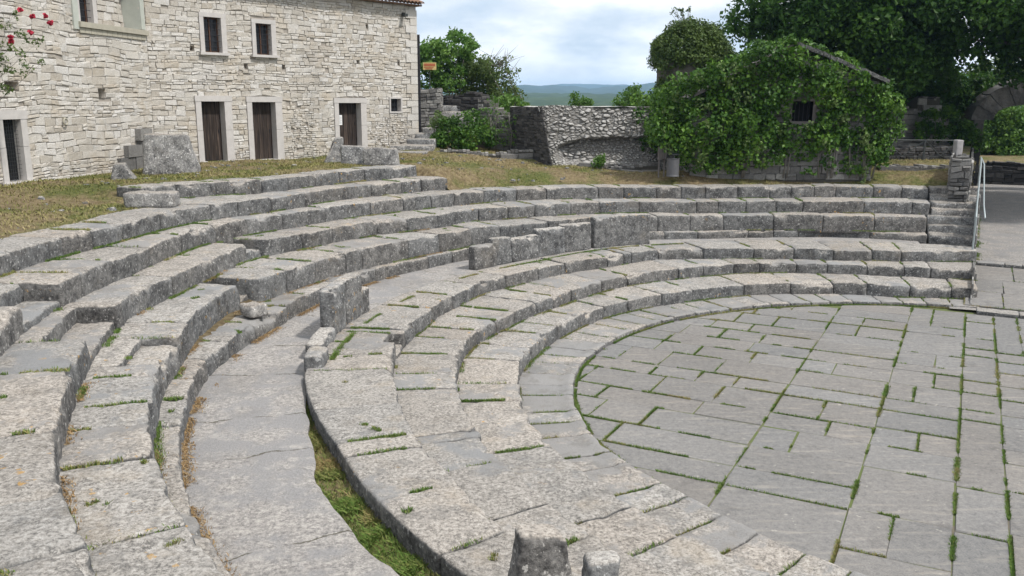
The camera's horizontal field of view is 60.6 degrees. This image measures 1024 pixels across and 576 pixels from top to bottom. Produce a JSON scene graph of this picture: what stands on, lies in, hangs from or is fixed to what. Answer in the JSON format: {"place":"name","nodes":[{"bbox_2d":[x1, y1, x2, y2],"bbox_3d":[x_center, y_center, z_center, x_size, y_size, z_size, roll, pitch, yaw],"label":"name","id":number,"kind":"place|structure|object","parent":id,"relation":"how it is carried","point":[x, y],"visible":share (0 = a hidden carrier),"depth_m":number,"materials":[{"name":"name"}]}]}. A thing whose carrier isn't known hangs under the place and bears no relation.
{"place":"outdoors","nodes":[
{"label":"outdoors","id":0,"kind":"place"},
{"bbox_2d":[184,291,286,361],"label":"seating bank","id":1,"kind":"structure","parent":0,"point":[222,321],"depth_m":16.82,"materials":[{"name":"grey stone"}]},
{"bbox_2d":[0,176,446,275],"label":"seat row","id":2,"kind":"object","parent":1,"relation":"on","point":[19,251],"visible":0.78,"depth_m":20.17,"materials":[{"name":"stone"}]},
{"bbox_2d":[123,190,180,207],"bbox_3d":[-8.574,-2.119,20.864,1.184,0.379,0.584,-1,12,-7],"label":"stone block","id":3,"kind":"object","parent":2,"relation":"on","point":[151,199],"depth_m":20.61,"materials":[{"name":"grey stone"}]},
{"bbox_2d":[0,183,927,356],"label":"seat row","id":4,"kind":"object","parent":1,"relation":"on","point":[28,301],"visible":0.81,"depth_m":22.19,"materials":[{"name":"stone"}]},
{"bbox_2d":[0,197,929,575],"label":"seat row","id":5,"kind":"object","parent":1,"relation":"on","point":[38,533],"visible":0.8,"depth_m":13.49,"materials":[{"name":"stone"}]},
{"bbox_2d":[59,212,926,575],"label":"seat row","id":6,"kind":"object","parent":1,"relation":"on","point":[131,488],"visible":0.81,"depth_m":13.11,"materials":[{"name":"stone"}]},
{"bbox_2d":[304,239,976,575],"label":"seat row","id":7,"kind":"object","parent":1,"relation":"on","point":[439,522],"visible":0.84,"depth_m":13.51,"materials":[{"name":"stone"}]},
{"bbox_2d":[508,524,571,575],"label":"broken post","id":8,"kind":"object","parent":7,"relation":"on","point":[539,550],"visible":1,"depth_m":7.57,"materials":[{"name":"stone"}]},
{"bbox_2d":[581,550,620,575],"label":"broken post","id":9,"kind":"object","parent":7,"relation":"on","point":[601,563],"visible":1,"depth_m":7.56,"materials":[{"name":"stone"}]},
{"bbox_2d":[394,258,976,575],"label":"seat row","id":10,"kind":"object","parent":1,"relation":"on","point":[503,496],"visible":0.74,"depth_m":16.57,"materials":[{"name":"stone"}]},
{"bbox_2d":[457,273,977,575],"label":"seat row","id":11,"kind":"object","parent":1,"relation":"on","point":[565,488],"visible":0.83,"depth_m":15.52,"materials":[{"name":"stone"}]},
{"bbox_2d":[0,136,976,239],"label":"ground","id":12,"kind":"structure","parent":0,"point":[906,178],"depth_m":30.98,"materials":[{"name":"green plant"}]},
{"bbox_2d":[0,7,52,99],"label":"rose bush","id":13,"kind":"object","parent":12,"relation":"on","point":[11,41],"visible":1,"depth_m":21.14,"materials":[{"name":"green plant"}]},
{"bbox_2d":[0,0,153,185],"bbox_3d":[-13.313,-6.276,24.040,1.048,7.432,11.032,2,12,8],"label":"stone house","id":14,"kind":"structure","parent":12,"relation":"on","point":[78,103],"depth_m":25.43,"materials":[{"name":"beige stone"}]},
{"bbox_2d":[0,110,37,185],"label":"doorway","id":15,"kind":"structure","parent":14,"relation":"in","point":[15,154],"depth_m":23.36,"materials":[{"name":"stone"}]},
{"bbox_2d":[77,0,97,23],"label":"window","id":16,"kind":"structure","parent":14,"relation":"in","point":[87,9],"depth_m":27.16,"materials":[{"name":"stone"}]},
{"bbox_2d":[111,162,136,179],"bbox_3d":[-11.123,-3.308,25.132,0.759,0.585,0.479,-2,12,-9],"label":"boulder","id":17,"kind":"object","parent":12,"relation":"on","point":[122,170],"visible":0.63,"depth_m":24.95,"materials":[{"name":"stone"}]},
{"bbox_2d":[117,128,151,169],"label":"stone blocks","id":18,"kind":"structure","parent":12,"relation":"on","point":[133,155],"depth_m":28.50,"materials":[{"name":"beige stone"}]},
{"bbox_2d":[142,133,200,174],"bbox_3d":[-10.522,-4.099,27.037,1.635,1.343,0.859,-1,12,-6],"label":"boulder","id":19,"kind":"object","parent":12,"relation":"on","point":[166,153],"visible":0.81,"depth_m":26.77,"materials":[{"name":"stone"}]},
{"bbox_2d":[117,164,416,198],"bbox_3d":[-6.380,-3.077,25.526,1.252,0.523,10.140,9,15,35],"label":"seat row","id":20,"kind":"object","parent":12,"relation":"on","point":[247,186],"visible":0.69,"depth_m":24.41,"materials":[{"name":"stone"}]},
{"bbox_2d":[143,0,424,161],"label":"stone house","id":21,"kind":"structure","parent":12,"relation":"on","point":[231,80],"depth_m":33.37,"materials":[{"name":"stone"}]},
{"bbox_2d":[197,12,230,55],"bbox_3d":[-10.616,-8.964,30.927,0.430,1.442,1.160,10,16,39],"label":"window","id":22,"kind":"structure","parent":21,"relation":"in","point":[212,26],"depth_m":31.02,"materials":[{"name":"stone"}]},
{"bbox_2d":[194,95,234,161],"bbox_3d":[-10.768,-5.693,31.554,0.440,2.420,1.470,10,16,39],"label":"door","id":23,"kind":"structure","parent":21,"relation":"in","point":[214,119],"depth_m":31.68,"materials":[{"name":"brown wood"}]},
{"bbox_2d":[245,96,284,159],"bbox_3d":[-9.400,-5.999,33.130,0.440,2.430,1.570,10,16,39],"label":"door","id":24,"kind":"structure","parent":21,"relation":"in","point":[264,114],"depth_m":33.28,"materials":[{"name":"brown wood"}]},
{"bbox_2d":[250,18,279,57],"bbox_3d":[-9.263,-9.252,32.488,0.430,1.362,1.150,10,16,39],"label":"window","id":25,"kind":"structure","parent":21,"relation":"in","point":[263,31],"depth_m":32.58,"materials":[{"name":"stone"}]},
{"bbox_2d":[333,98,367,146],"bbox_3d":[-6.740,-6.729,36.165,0.440,2.190,1.710,10,16,39],"label":"door","id":26,"kind":"structure","parent":21,"relation":"in","point":[350,114],"depth_m":36.35,"materials":[{"name":"brown wood"}]},
{"bbox_2d":[388,97,402,112],"bbox_3d":[-5.118,-7.906,37.835,0.344,0.666,0.738,10,16,39],"label":"window","id":27,"kind":"structure","parent":21,"relation":"in","point":[395,103],"depth_m":37.92,"materials":[{"name":"stone"}]},
{"bbox_2d":[324,137,343,162],"bbox_3d":[-6.339,-4.860,31.094,0.747,1.004,0.601,-3,13,-17],"label":"boulder","id":28,"kind":"object","parent":12,"relation":"on","point":[333,155],"visible":0.69,"depth_m":30.98,"materials":[{"name":"stone"}]},
{"bbox_2d":[8,146,683,211],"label":"pebbles","id":29,"kind":"object","parent":12,"relation":"on","point":[110,208],"visible":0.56,"depth_m":30.21,"materials":[{"name":"stone"}]},
{"bbox_2d":[339,145,366,164],"bbox_3d":[-5.417,-4.549,30.056,0.980,0.728,0.626,-1,12,-5],"label":"boulder","id":30,"kind":"object","parent":12,"relation":"on","point":[351,154],"visible":0.6,"depth_m":29.78,"materials":[{"name":"stone"}]},
{"bbox_2d":[362,147,399,165],"bbox_3d":[-4.397,-4.406,29.410,1.216,0.664,0.658,0,12,0],"label":"stone block","id":31,"kind":"object","parent":12,"relation":"on","point":[375,156],"depth_m":29.13,"materials":[{"name":"grey stone"}]},
{"bbox_2d":[416,35,420,131],"bbox_3d":[-4.195,-8.906,39.413,0.150,4.807,0.140,0,12,0],"label":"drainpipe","id":32,"kind":"object","parent":12,"relation":"on","point":[419,82],"visible":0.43,"depth_m":39.31,"materials":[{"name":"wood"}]},
{"bbox_2d":[417,88,443,132],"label":"stone wall","id":33,"kind":"structure","parent":12,"relation":"on","point":[431,100],"depth_m":40.10,"materials":[{"name":"grey stone"}]},
{"bbox_2d":[389,105,474,153],"bbox_3d":[-3.297,-7.084,39.685,2.370,2.318,9.916,3,12,12],"label":"ruined stair","id":34,"kind":"object","parent":12,"relation":"on","point":[422,141],"visible":0.44,"depth_m":37.14,"materials":[{"name":"stone"}]},
{"bbox_2d":[423,62,435,84],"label":"warning sign","id":35,"kind":"object","parent":34,"relation":"on","point":[429,66],"visible":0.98,"depth_m":40.17,"materials":[{"name":"metal"}]},
{"bbox_2d":[426,110,448,133],"bbox_3d":[-3.105,-7.120,38.260,1.209,1.350,0.990,0,12,0],"label":"shrub","id":36,"kind":"object","parent":34,"relation":"on","point":[434,121],"visible":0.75,"depth_m":38.02,"materials":[{"name":"green plant"}]},
{"bbox_2d":[420,26,480,94],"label":"broadleaf tree","id":37,"kind":"object","parent":12,"relation":"on","point":[444,54],"visible":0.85,"depth_m":44.83,"materials":[{"name":"green plant"}]},
{"bbox_2d":[430,111,498,150],"bbox_3d":[-2.155,-6.577,37.925,3.224,2.179,1.695,0,12,0],"label":"dark bush","id":38,"kind":"object","parent":12,"relation":"on","point":[461,136],"visible":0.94,"depth_m":37.61,"materials":[{"name":"green plant"}]},
{"bbox_2d":[443,92,489,118],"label":"stone wall","id":39,"kind":"structure","parent":12,"relation":"on","point":[467,101],"depth_m":42.91,"materials":[{"name":"grey stone"}]},
{"bbox_2d":[438,55,496,96],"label":"olive shrub","id":40,"kind":"object","parent":12,"relation":"on","point":[469,86],"visible":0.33,"depth_m":46.43,"materials":[{"name":"green plant"}]},
{"bbox_2d":[463,108,496,144],"bbox_3d":[-1.386,-7.146,38.779,1.569,1.652,0.997,0,12,0],"label":"green shrub","id":41,"kind":"object","parent":12,"relation":"on","point":[477,113],"visible":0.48,"depth_m":38.53,"materials":[{"name":"green plant"}]},
{"bbox_2d":[436,148,533,158],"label":"stone kerb","id":42,"kind":"structure","parent":12,"relation":"on","point":[518,154],"depth_m":36.44,"materials":[{"name":"grey stone"}]},
{"bbox_2d":[479,107,499,148],"bbox_3d":[-0.966,-6.926,37.981,0.982,1.810,0.790,0,12,0],"label":"sapling","id":43,"kind":"object","parent":12,"relation":"on","point":[487,112],"visible":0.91,"depth_m":37.93,"materials":[{"name":"green plant"}]},
{"bbox_2d":[477,99,510,150],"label":"stone wall","id":44,"kind":"structure","parent":12,"relation":"on","point":[483,103],"depth_m":39.04,"materials":[{"name":"grey stone"}]},
{"bbox_2d":[467,46,527,106],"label":"thorny shrub","id":45,"kind":"object","parent":12,"relation":"on","point":[488,63],"visible":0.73,"depth_m":45.93,"materials":[{"name":"green plant"}]},
{"bbox_2d":[486,93,508,150],"bbox_3d":[-0.622,-7.157,37.943,0.980,2.506,0.799,0,12,0],"label":"sapling","id":46,"kind":"object","parent":12,"relation":"on","point":[497,111],"visible":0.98,"depth_m":37.93,"materials":[{"name":"green plant"}]},
{"bbox_2d":[497,112,517,148],"bbox_3d":[-0.193,-6.752,38.043,0.932,1.812,0.825,0,12,0],"label":"sapling","id":47,"kind":"object","parent":12,"relation":"on","point":[511,142],"visible":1,"depth_m":38.01,"materials":[{"name":"green plant"}]},
{"bbox_2d":[490,92,532,112],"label":"green bush","id":48,"kind":"object","parent":12,"relation":"on","point":[512,101],"visible":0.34,"depth_m":43.40,"materials":[{"name":"green plant"}]},
{"bbox_2d":[568,91,593,105],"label":"bush","id":49,"kind":"object","parent":12,"relation":"on","point":[582,101],"visible":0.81,"depth_m":50.43,"materials":[{"name":"green plant"}]},
{"bbox_2d":[510,105,672,169],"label":"ruined wall","id":50,"kind":"structure","parent":12,"relation":"on","point":[552,135],"depth_m":35.72,"materials":[{"name":"grey stone"}]},
{"bbox_2d":[591,152,606,168],"bbox_3d":[3.409,-4.878,34.352,0.719,0.910,0.659,0,12,0],"label":"wall plant","id":51,"kind":"object","parent":12,"relation":"on","point":[600,161],"depth_m":34.22,"materials":[{"name":"green plant"}]},
{"bbox_2d":[577,162,660,171],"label":"stone kerb","id":52,"kind":"structure","parent":12,"relation":"on","point":[649,167],"depth_m":34.54,"materials":[{"name":"grey stone"}]},
{"bbox_2d":[610,96,632,105],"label":"bush","id":53,"kind":"object","parent":12,"relation":"on","point":[617,102],"visible":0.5,"depth_m":52.50,"materials":[{"name":"green plant"}]},
{"bbox_2d":[624,86,632,101],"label":"cypress","id":54,"kind":"object","parent":12,"relation":"on","point":[629,88],"visible":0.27,"depth_m":58.47,"materials":[{"name":"green plant"}]},
{"bbox_2d":[616,83,644,105],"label":"bush","id":55,"kind":"object","parent":12,"relation":"on","point":[633,91],"visible":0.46,"depth_m":51.42,"materials":[{"name":"green plant"}]},
{"bbox_2d":[657,147,666,177],"bbox_3d":[5.535,-4.609,32.399,0.322,1.253,0.100,0,12,0],"label":"plank board","id":56,"kind":"object","parent":12,"relation":"on","point":[661,155],"visible":0.76,"depth_m":32.31,"materials":[{"name":"grey wood"}]},
{"bbox_2d":[666,153,679,176],"bbox_3d":[5.854,-4.495,31.860,0.480,0.860,0.480,0,12,0],"label":"litter bin","id":57,"kind":"object","parent":12,"relation":"on","point":[672,169],"visible":0.99,"depth_m":31.70,"materials":[{"name":"metal"}]},
{"bbox_2d":[646,16,735,97],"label":"ivy tower","id":58,"kind":"structure","parent":12,"relation":"on","point":[696,43],"depth_m":35.90,"materials":[{"name":"green plant"}]},
{"bbox_2d":[627,33,908,183],"bbox_3d":[9.585,-6.986,34.117,9.886,5.380,6.575,0,12,0],"label":"ivy hut","id":59,"kind":"object","parent":12,"relation":"on","point":[790,108],"visible":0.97,"depth_m":31.73,"materials":[{"name":"plant"}]},
{"bbox_2d":[786,97,818,124],"bbox_3d":[10.634,-6.518,32.274,1.160,0.990,0.470,0,12,0],"label":"window","id":60,"kind":"structure","parent":59,"relation":"in","point":[800,115],"depth_m":32.29,"materials":[{"name":"glass"}]},
{"bbox_2d":[716,0,980,99],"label":"tree","id":61,"kind":"object","parent":12,"relation":"on","point":[866,34],"visible":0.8,"depth_m":41.78,"materials":[{"name":"green plant"}]},
{"bbox_2d":[875,164,948,170],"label":"stone kerb","id":62,"kind":"structure","parent":12,"relation":"on","point":[914,167],"depth_m":33.55,"materials":[{"name":"grey stone"}]},
{"bbox_2d":[889,146,952,159],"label":"wall","id":63,"kind":"structure","parent":12,"relation":"on","point":[918,151],"depth_m":36.59,"materials":[{"name":"grey stone"}]},
{"bbox_2d":[872,11,973,111],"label":"tree","id":64,"kind":"object","parent":12,"relation":"on","point":[934,88],"visible":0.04,"depth_m":47.35,"materials":[{"name":"green plant"}]},
{"bbox_2d":[887,96,959,145],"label":"broken wall","id":65,"kind":"structure","parent":12,"relation":"on","point":[918,104],"depth_m":47.21,"materials":[{"name":"grey stone"}]},
{"bbox_2d":[912,104,961,145],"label":"wall ivy","id":66,"kind":"object","parent":12,"relation":"on","point":[940,132],"depth_m":46.44,"materials":[{"name":"green plant"}]},
{"bbox_2d":[925,186,979,245],"bbox_3d":[15.325,-2.504,30.521,1.680,1.887,3.731,6,13,24],"label":"stone stair","id":67,"kind":"object","parent":12,"relation":"on","point":[949,223],"visible":0.69,"depth_m":29.83,"materials":[{"name":"grey stone"}]},
{"bbox_2d":[972,157,985,249],"bbox_3d":[15.632,-2.807,29.410,0.293,2.859,5.957,6,13,25],"label":"stair railing","id":68,"kind":"object","parent":67,"relation":"on","point":[977,198],"visible":0.98,"depth_m":28.58,"materials":[{"name":"grey metal"}]},
{"bbox_2d":[918,63,998,120],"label":"dark thicket","id":69,"kind":"object","parent":12,"relation":"on","point":[962,99],"visible":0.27,"depth_m":49.26,"materials":[{"name":"green plant"}]},
{"bbox_2d":[947,148,980,304],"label":"retaining wall","id":70,"kind":"structure","parent":12,"relation":"on","point":[960,172],"depth_m":30.40,"materials":[{"name":"grey stone"}]},
{"bbox_2d":[881,139,953,160],"bbox_3d":[16.563,-5.476,35.627,3.129,1.105,0.060,0,12,0],"label":"railing","id":71,"kind":"object","parent":70,"relation":"on","point":[924,147],"visible":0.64,"depth_m":35.56,"materials":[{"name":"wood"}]},
{"bbox_2d":[952,140,963,156],"bbox_3d":[16.704,-5.238,32.812,0.266,0.624,0.264,-1,12,-6],"label":"stone post","id":72,"kind":"object","parent":70,"relation":"on","point":[957,147],"visible":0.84,"depth_m":32.70,"materials":[{"name":"stone"}]},
{"bbox_2d":[908,0,1023,88],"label":"tree","id":73,"kind":"object","parent":12,"relation":"on","point":[997,29],"visible":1,"depth_m":40.98,"materials":[{"name":"green plant"}]},
{"bbox_2d":[961,80,1023,185],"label":"stone arch","id":74,"kind":"structure","parent":12,"relation":"on","point":[989,103],"depth_m":48.41,"materials":[{"name":"grey stone"}]},
{"bbox_2d":[946,110,988,152],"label":"pier ivy","id":75,"kind":"object","parent":74,"relation":"attached to","point":[962,130],"visible":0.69,"depth_m":48.04,"materials":[{"name":"green plant"}]},
{"bbox_2d":[965,57,1023,107],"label":"pale tree","id":76,"kind":"object","parent":12,"relation":"on","point":[993,67],"visible":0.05,"depth_m":70.81,"materials":[{"name":"green plant"}]},
{"bbox_2d":[422,83,654,93],"bbox_3d":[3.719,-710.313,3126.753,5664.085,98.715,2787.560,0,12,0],"label":"hills","id":77,"kind":"structure","parent":0,"point":[646,87],"depth_m":3137.41,"materials":[{"name":"green plant"}]},
{"bbox_2d":[181,237,919,575],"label":"walkway","id":78,"kind":"structure","parent":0,"point":[253,489],"depth_m":11.24,"materials":[{"name":"grey stone"}]},
{"bbox_2d":[60,228,442,575],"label":"dry litter","id":79,"kind":"object","parent":78,"relation":"on","point":[198,402],"visible":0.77,"depth_m":11.37,"materials":[{"name":"brown plant"}]},
{"bbox_2d":[304,346,328,371],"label":"broken block","id":80,"kind":"structure","parent":78,"relation":"on","point":[316,356],"depth_m":14.79,"materials":[{"name":"stone"}]},
{"bbox_2d":[305,327,335,351],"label":"broken block","id":81,"kind":"structure","parent":78,"relation":"on","point":[323,336],"depth_m":16.13,"materials":[{"name":"stone"}]},
{"bbox_2d":[319,281,346,334],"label":"parapet slab","id":82,"kind":"structure","parent":78,"relation":"on","point":[332,300],"depth_m":16.88,"materials":[{"name":"stone"}]},
{"bbox_2d":[334,273,361,323],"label":"parapet slab","id":83,"kind":"structure","parent":78,"relation":"on","point":[353,295],"depth_m":17.93,"materials":[{"name":"stone"}]},
{"bbox_2d":[361,286,369,313],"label":"parapet slab","id":84,"kind":"structure","parent":78,"relation":"on","point":[365,299],"depth_m":19.02,"materials":[{"name":"stone"}]},
{"bbox_2d":[306,401,440,575],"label":"grassy gutter","id":85,"kind":"object","parent":78,"relation":"on","point":[350,525],"visible":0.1,"depth_m":9.91,"materials":[{"name":"green plant"}]},
{"bbox_2d":[469,243,496,269],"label":"parapet slab","id":86,"kind":"structure","parent":78,"relation":"on","point":[482,256],"depth_m":24.13,"materials":[{"name":"stone"}]},
{"bbox_2d":[488,236,511,265],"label":"parapet slab","id":87,"kind":"structure","parent":78,"relation":"on","point":[502,244],"depth_m":24.83,"materials":[{"name":"stone"}]},
{"bbox_2d":[511,234,538,261],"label":"parapet slab","id":88,"kind":"structure","parent":78,"relation":"on","point":[525,247],"depth_m":25.50,"materials":[{"name":"stone"}]},
{"bbox_2d":[154,230,926,575],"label":"footing row","id":89,"kind":"object","parent":78,"relation":"on","point":[214,352],"visible":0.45,"depth_m":16.46,"materials":[{"name":"stone"}]},
{"bbox_2d":[239,301,267,317],"bbox_3d":[-5.139,0.428,17.398,0.430,0.296,0.427,10,15,37],"label":"broken block","id":90,"kind":"object","parent":89,"relation":"on","point":[253,309],"depth_m":17.27,"materials":[{"name":"stone"}]},
{"bbox_2d":[533,226,564,256],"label":"parapet slab","id":91,"kind":"structure","parent":78,"relation":"on","point":[551,240],"depth_m":26.25,"materials":[{"name":"stone"}]},
{"bbox_2d":[558,222,590,251],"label":"parapet slab","id":92,"kind":"structure","parent":78,"relation":"on","point":[577,236],"depth_m":27.06,"materials":[{"name":"stone"}]},
{"bbox_2d":[590,213,649,247],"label":"parapet slab","id":93,"kind":"structure","parent":78,"relation":"on","point":[612,230],"depth_m":28.00,"materials":[{"name":"stone"}]},
{"bbox_2d":[148,0,1016,87],"label":"sky","id":94,"kind":"structure","parent":0,"point":[604,42],"materials":[{"name":"white"}]},
{"bbox_2d":[151,93,1020,121],"bbox_3d":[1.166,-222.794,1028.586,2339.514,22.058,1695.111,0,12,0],"label":"wooded slope","id":95,"kind":"structure","parent":0,"point":[540,99],"depth_m":822.24,"materials":[{"name":"green plant"}]},
{"bbox_2d":[543,84,629,88],"bbox_3d":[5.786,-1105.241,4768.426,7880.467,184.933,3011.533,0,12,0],"label":"mountain ridge","id":96,"kind":"structure","parent":0,"point":[589,86],"depth_m":5271.44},
{"bbox_2d":[669,6,693,21],"bbox_3d":[7.360,-8.994,38.475,1.150,6.494,0.275,0,12,0],"label":"thin tree","id":97,"kind":"object","parent":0,"point":[683,12],"visible":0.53,"depth_m":37.84,"materials":[{"name":"green plant"}]},
{"bbox_2d":[574,305,1023,575],"bbox_3d":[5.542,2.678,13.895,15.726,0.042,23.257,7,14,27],"label":"orchestra floor","id":98,"kind":"structure","parent":0,"point":[838,450],"depth_m":15.13,"materials":[{"name":"grey stone"}]},
{"bbox_2d":[0,167,1023,575],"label":"joint grass","id":99,"kind":"structure","parent":98,"relation":"on","point":[720,485],"depth_m":16.67,"materials":[{"name":"green plant"}]},
{"bbox_2d":[519,294,977,575],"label":"kerb row","id":100,"kind":"object","parent":98,"relation":"on","point":[614,474],"visible":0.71,"depth_m":14.59,"materials":[{"name":"stone"}]},
{"bbox_2d":[976,307,1023,318],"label":"kerb row","id":101,"kind":"object","parent":98,"relation":"on","point":[997,312],"visible":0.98,"depth_m":23.07,"materials":[{"name":"stone"}]},
{"bbox_2d":[949,184,1023,312],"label":"path","id":102,"kind":"structure","parent":0,"point":[1001,232],"depth_m":37.79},
{"bbox_2d":[977,161,1023,184],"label":"wall","id":103,"kind":"structure","parent":102,"relation":"on","point":[1005,173],"depth_m":53.38,"materials":[{"name":"grey stone"}]},
{"bbox_2d":[977,261,1023,268],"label":"step","id":104,"kind":"object","parent":102,"relation":"on","point":[999,264],"visible":0.62,"depth_m":29.37,"materials":[{"name":"stone"}]},
{"bbox_2d":[964,265,1023,310],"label":"passage paving","id":105,"kind":"structure","parent":0,"point":[990,281],"depth_m":25.88,"materials":[{"name":"grey stone"}]},
{"bbox_2d":[978,154,1023,164],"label":"grass bank","id":106,"kind":"structure","parent":0,"point":[1001,158],"depth_m":59.37,"materials":[{"name":"beige plant"}]},
{"bbox_2d":[980,105,1023,155],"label":"hedge","id":107,"kind":"object","parent":106,"relation":"on","point":[1003,130],"visible":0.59,"depth_m":61.98,"materials":[{"name":"green plant"}]}
]}

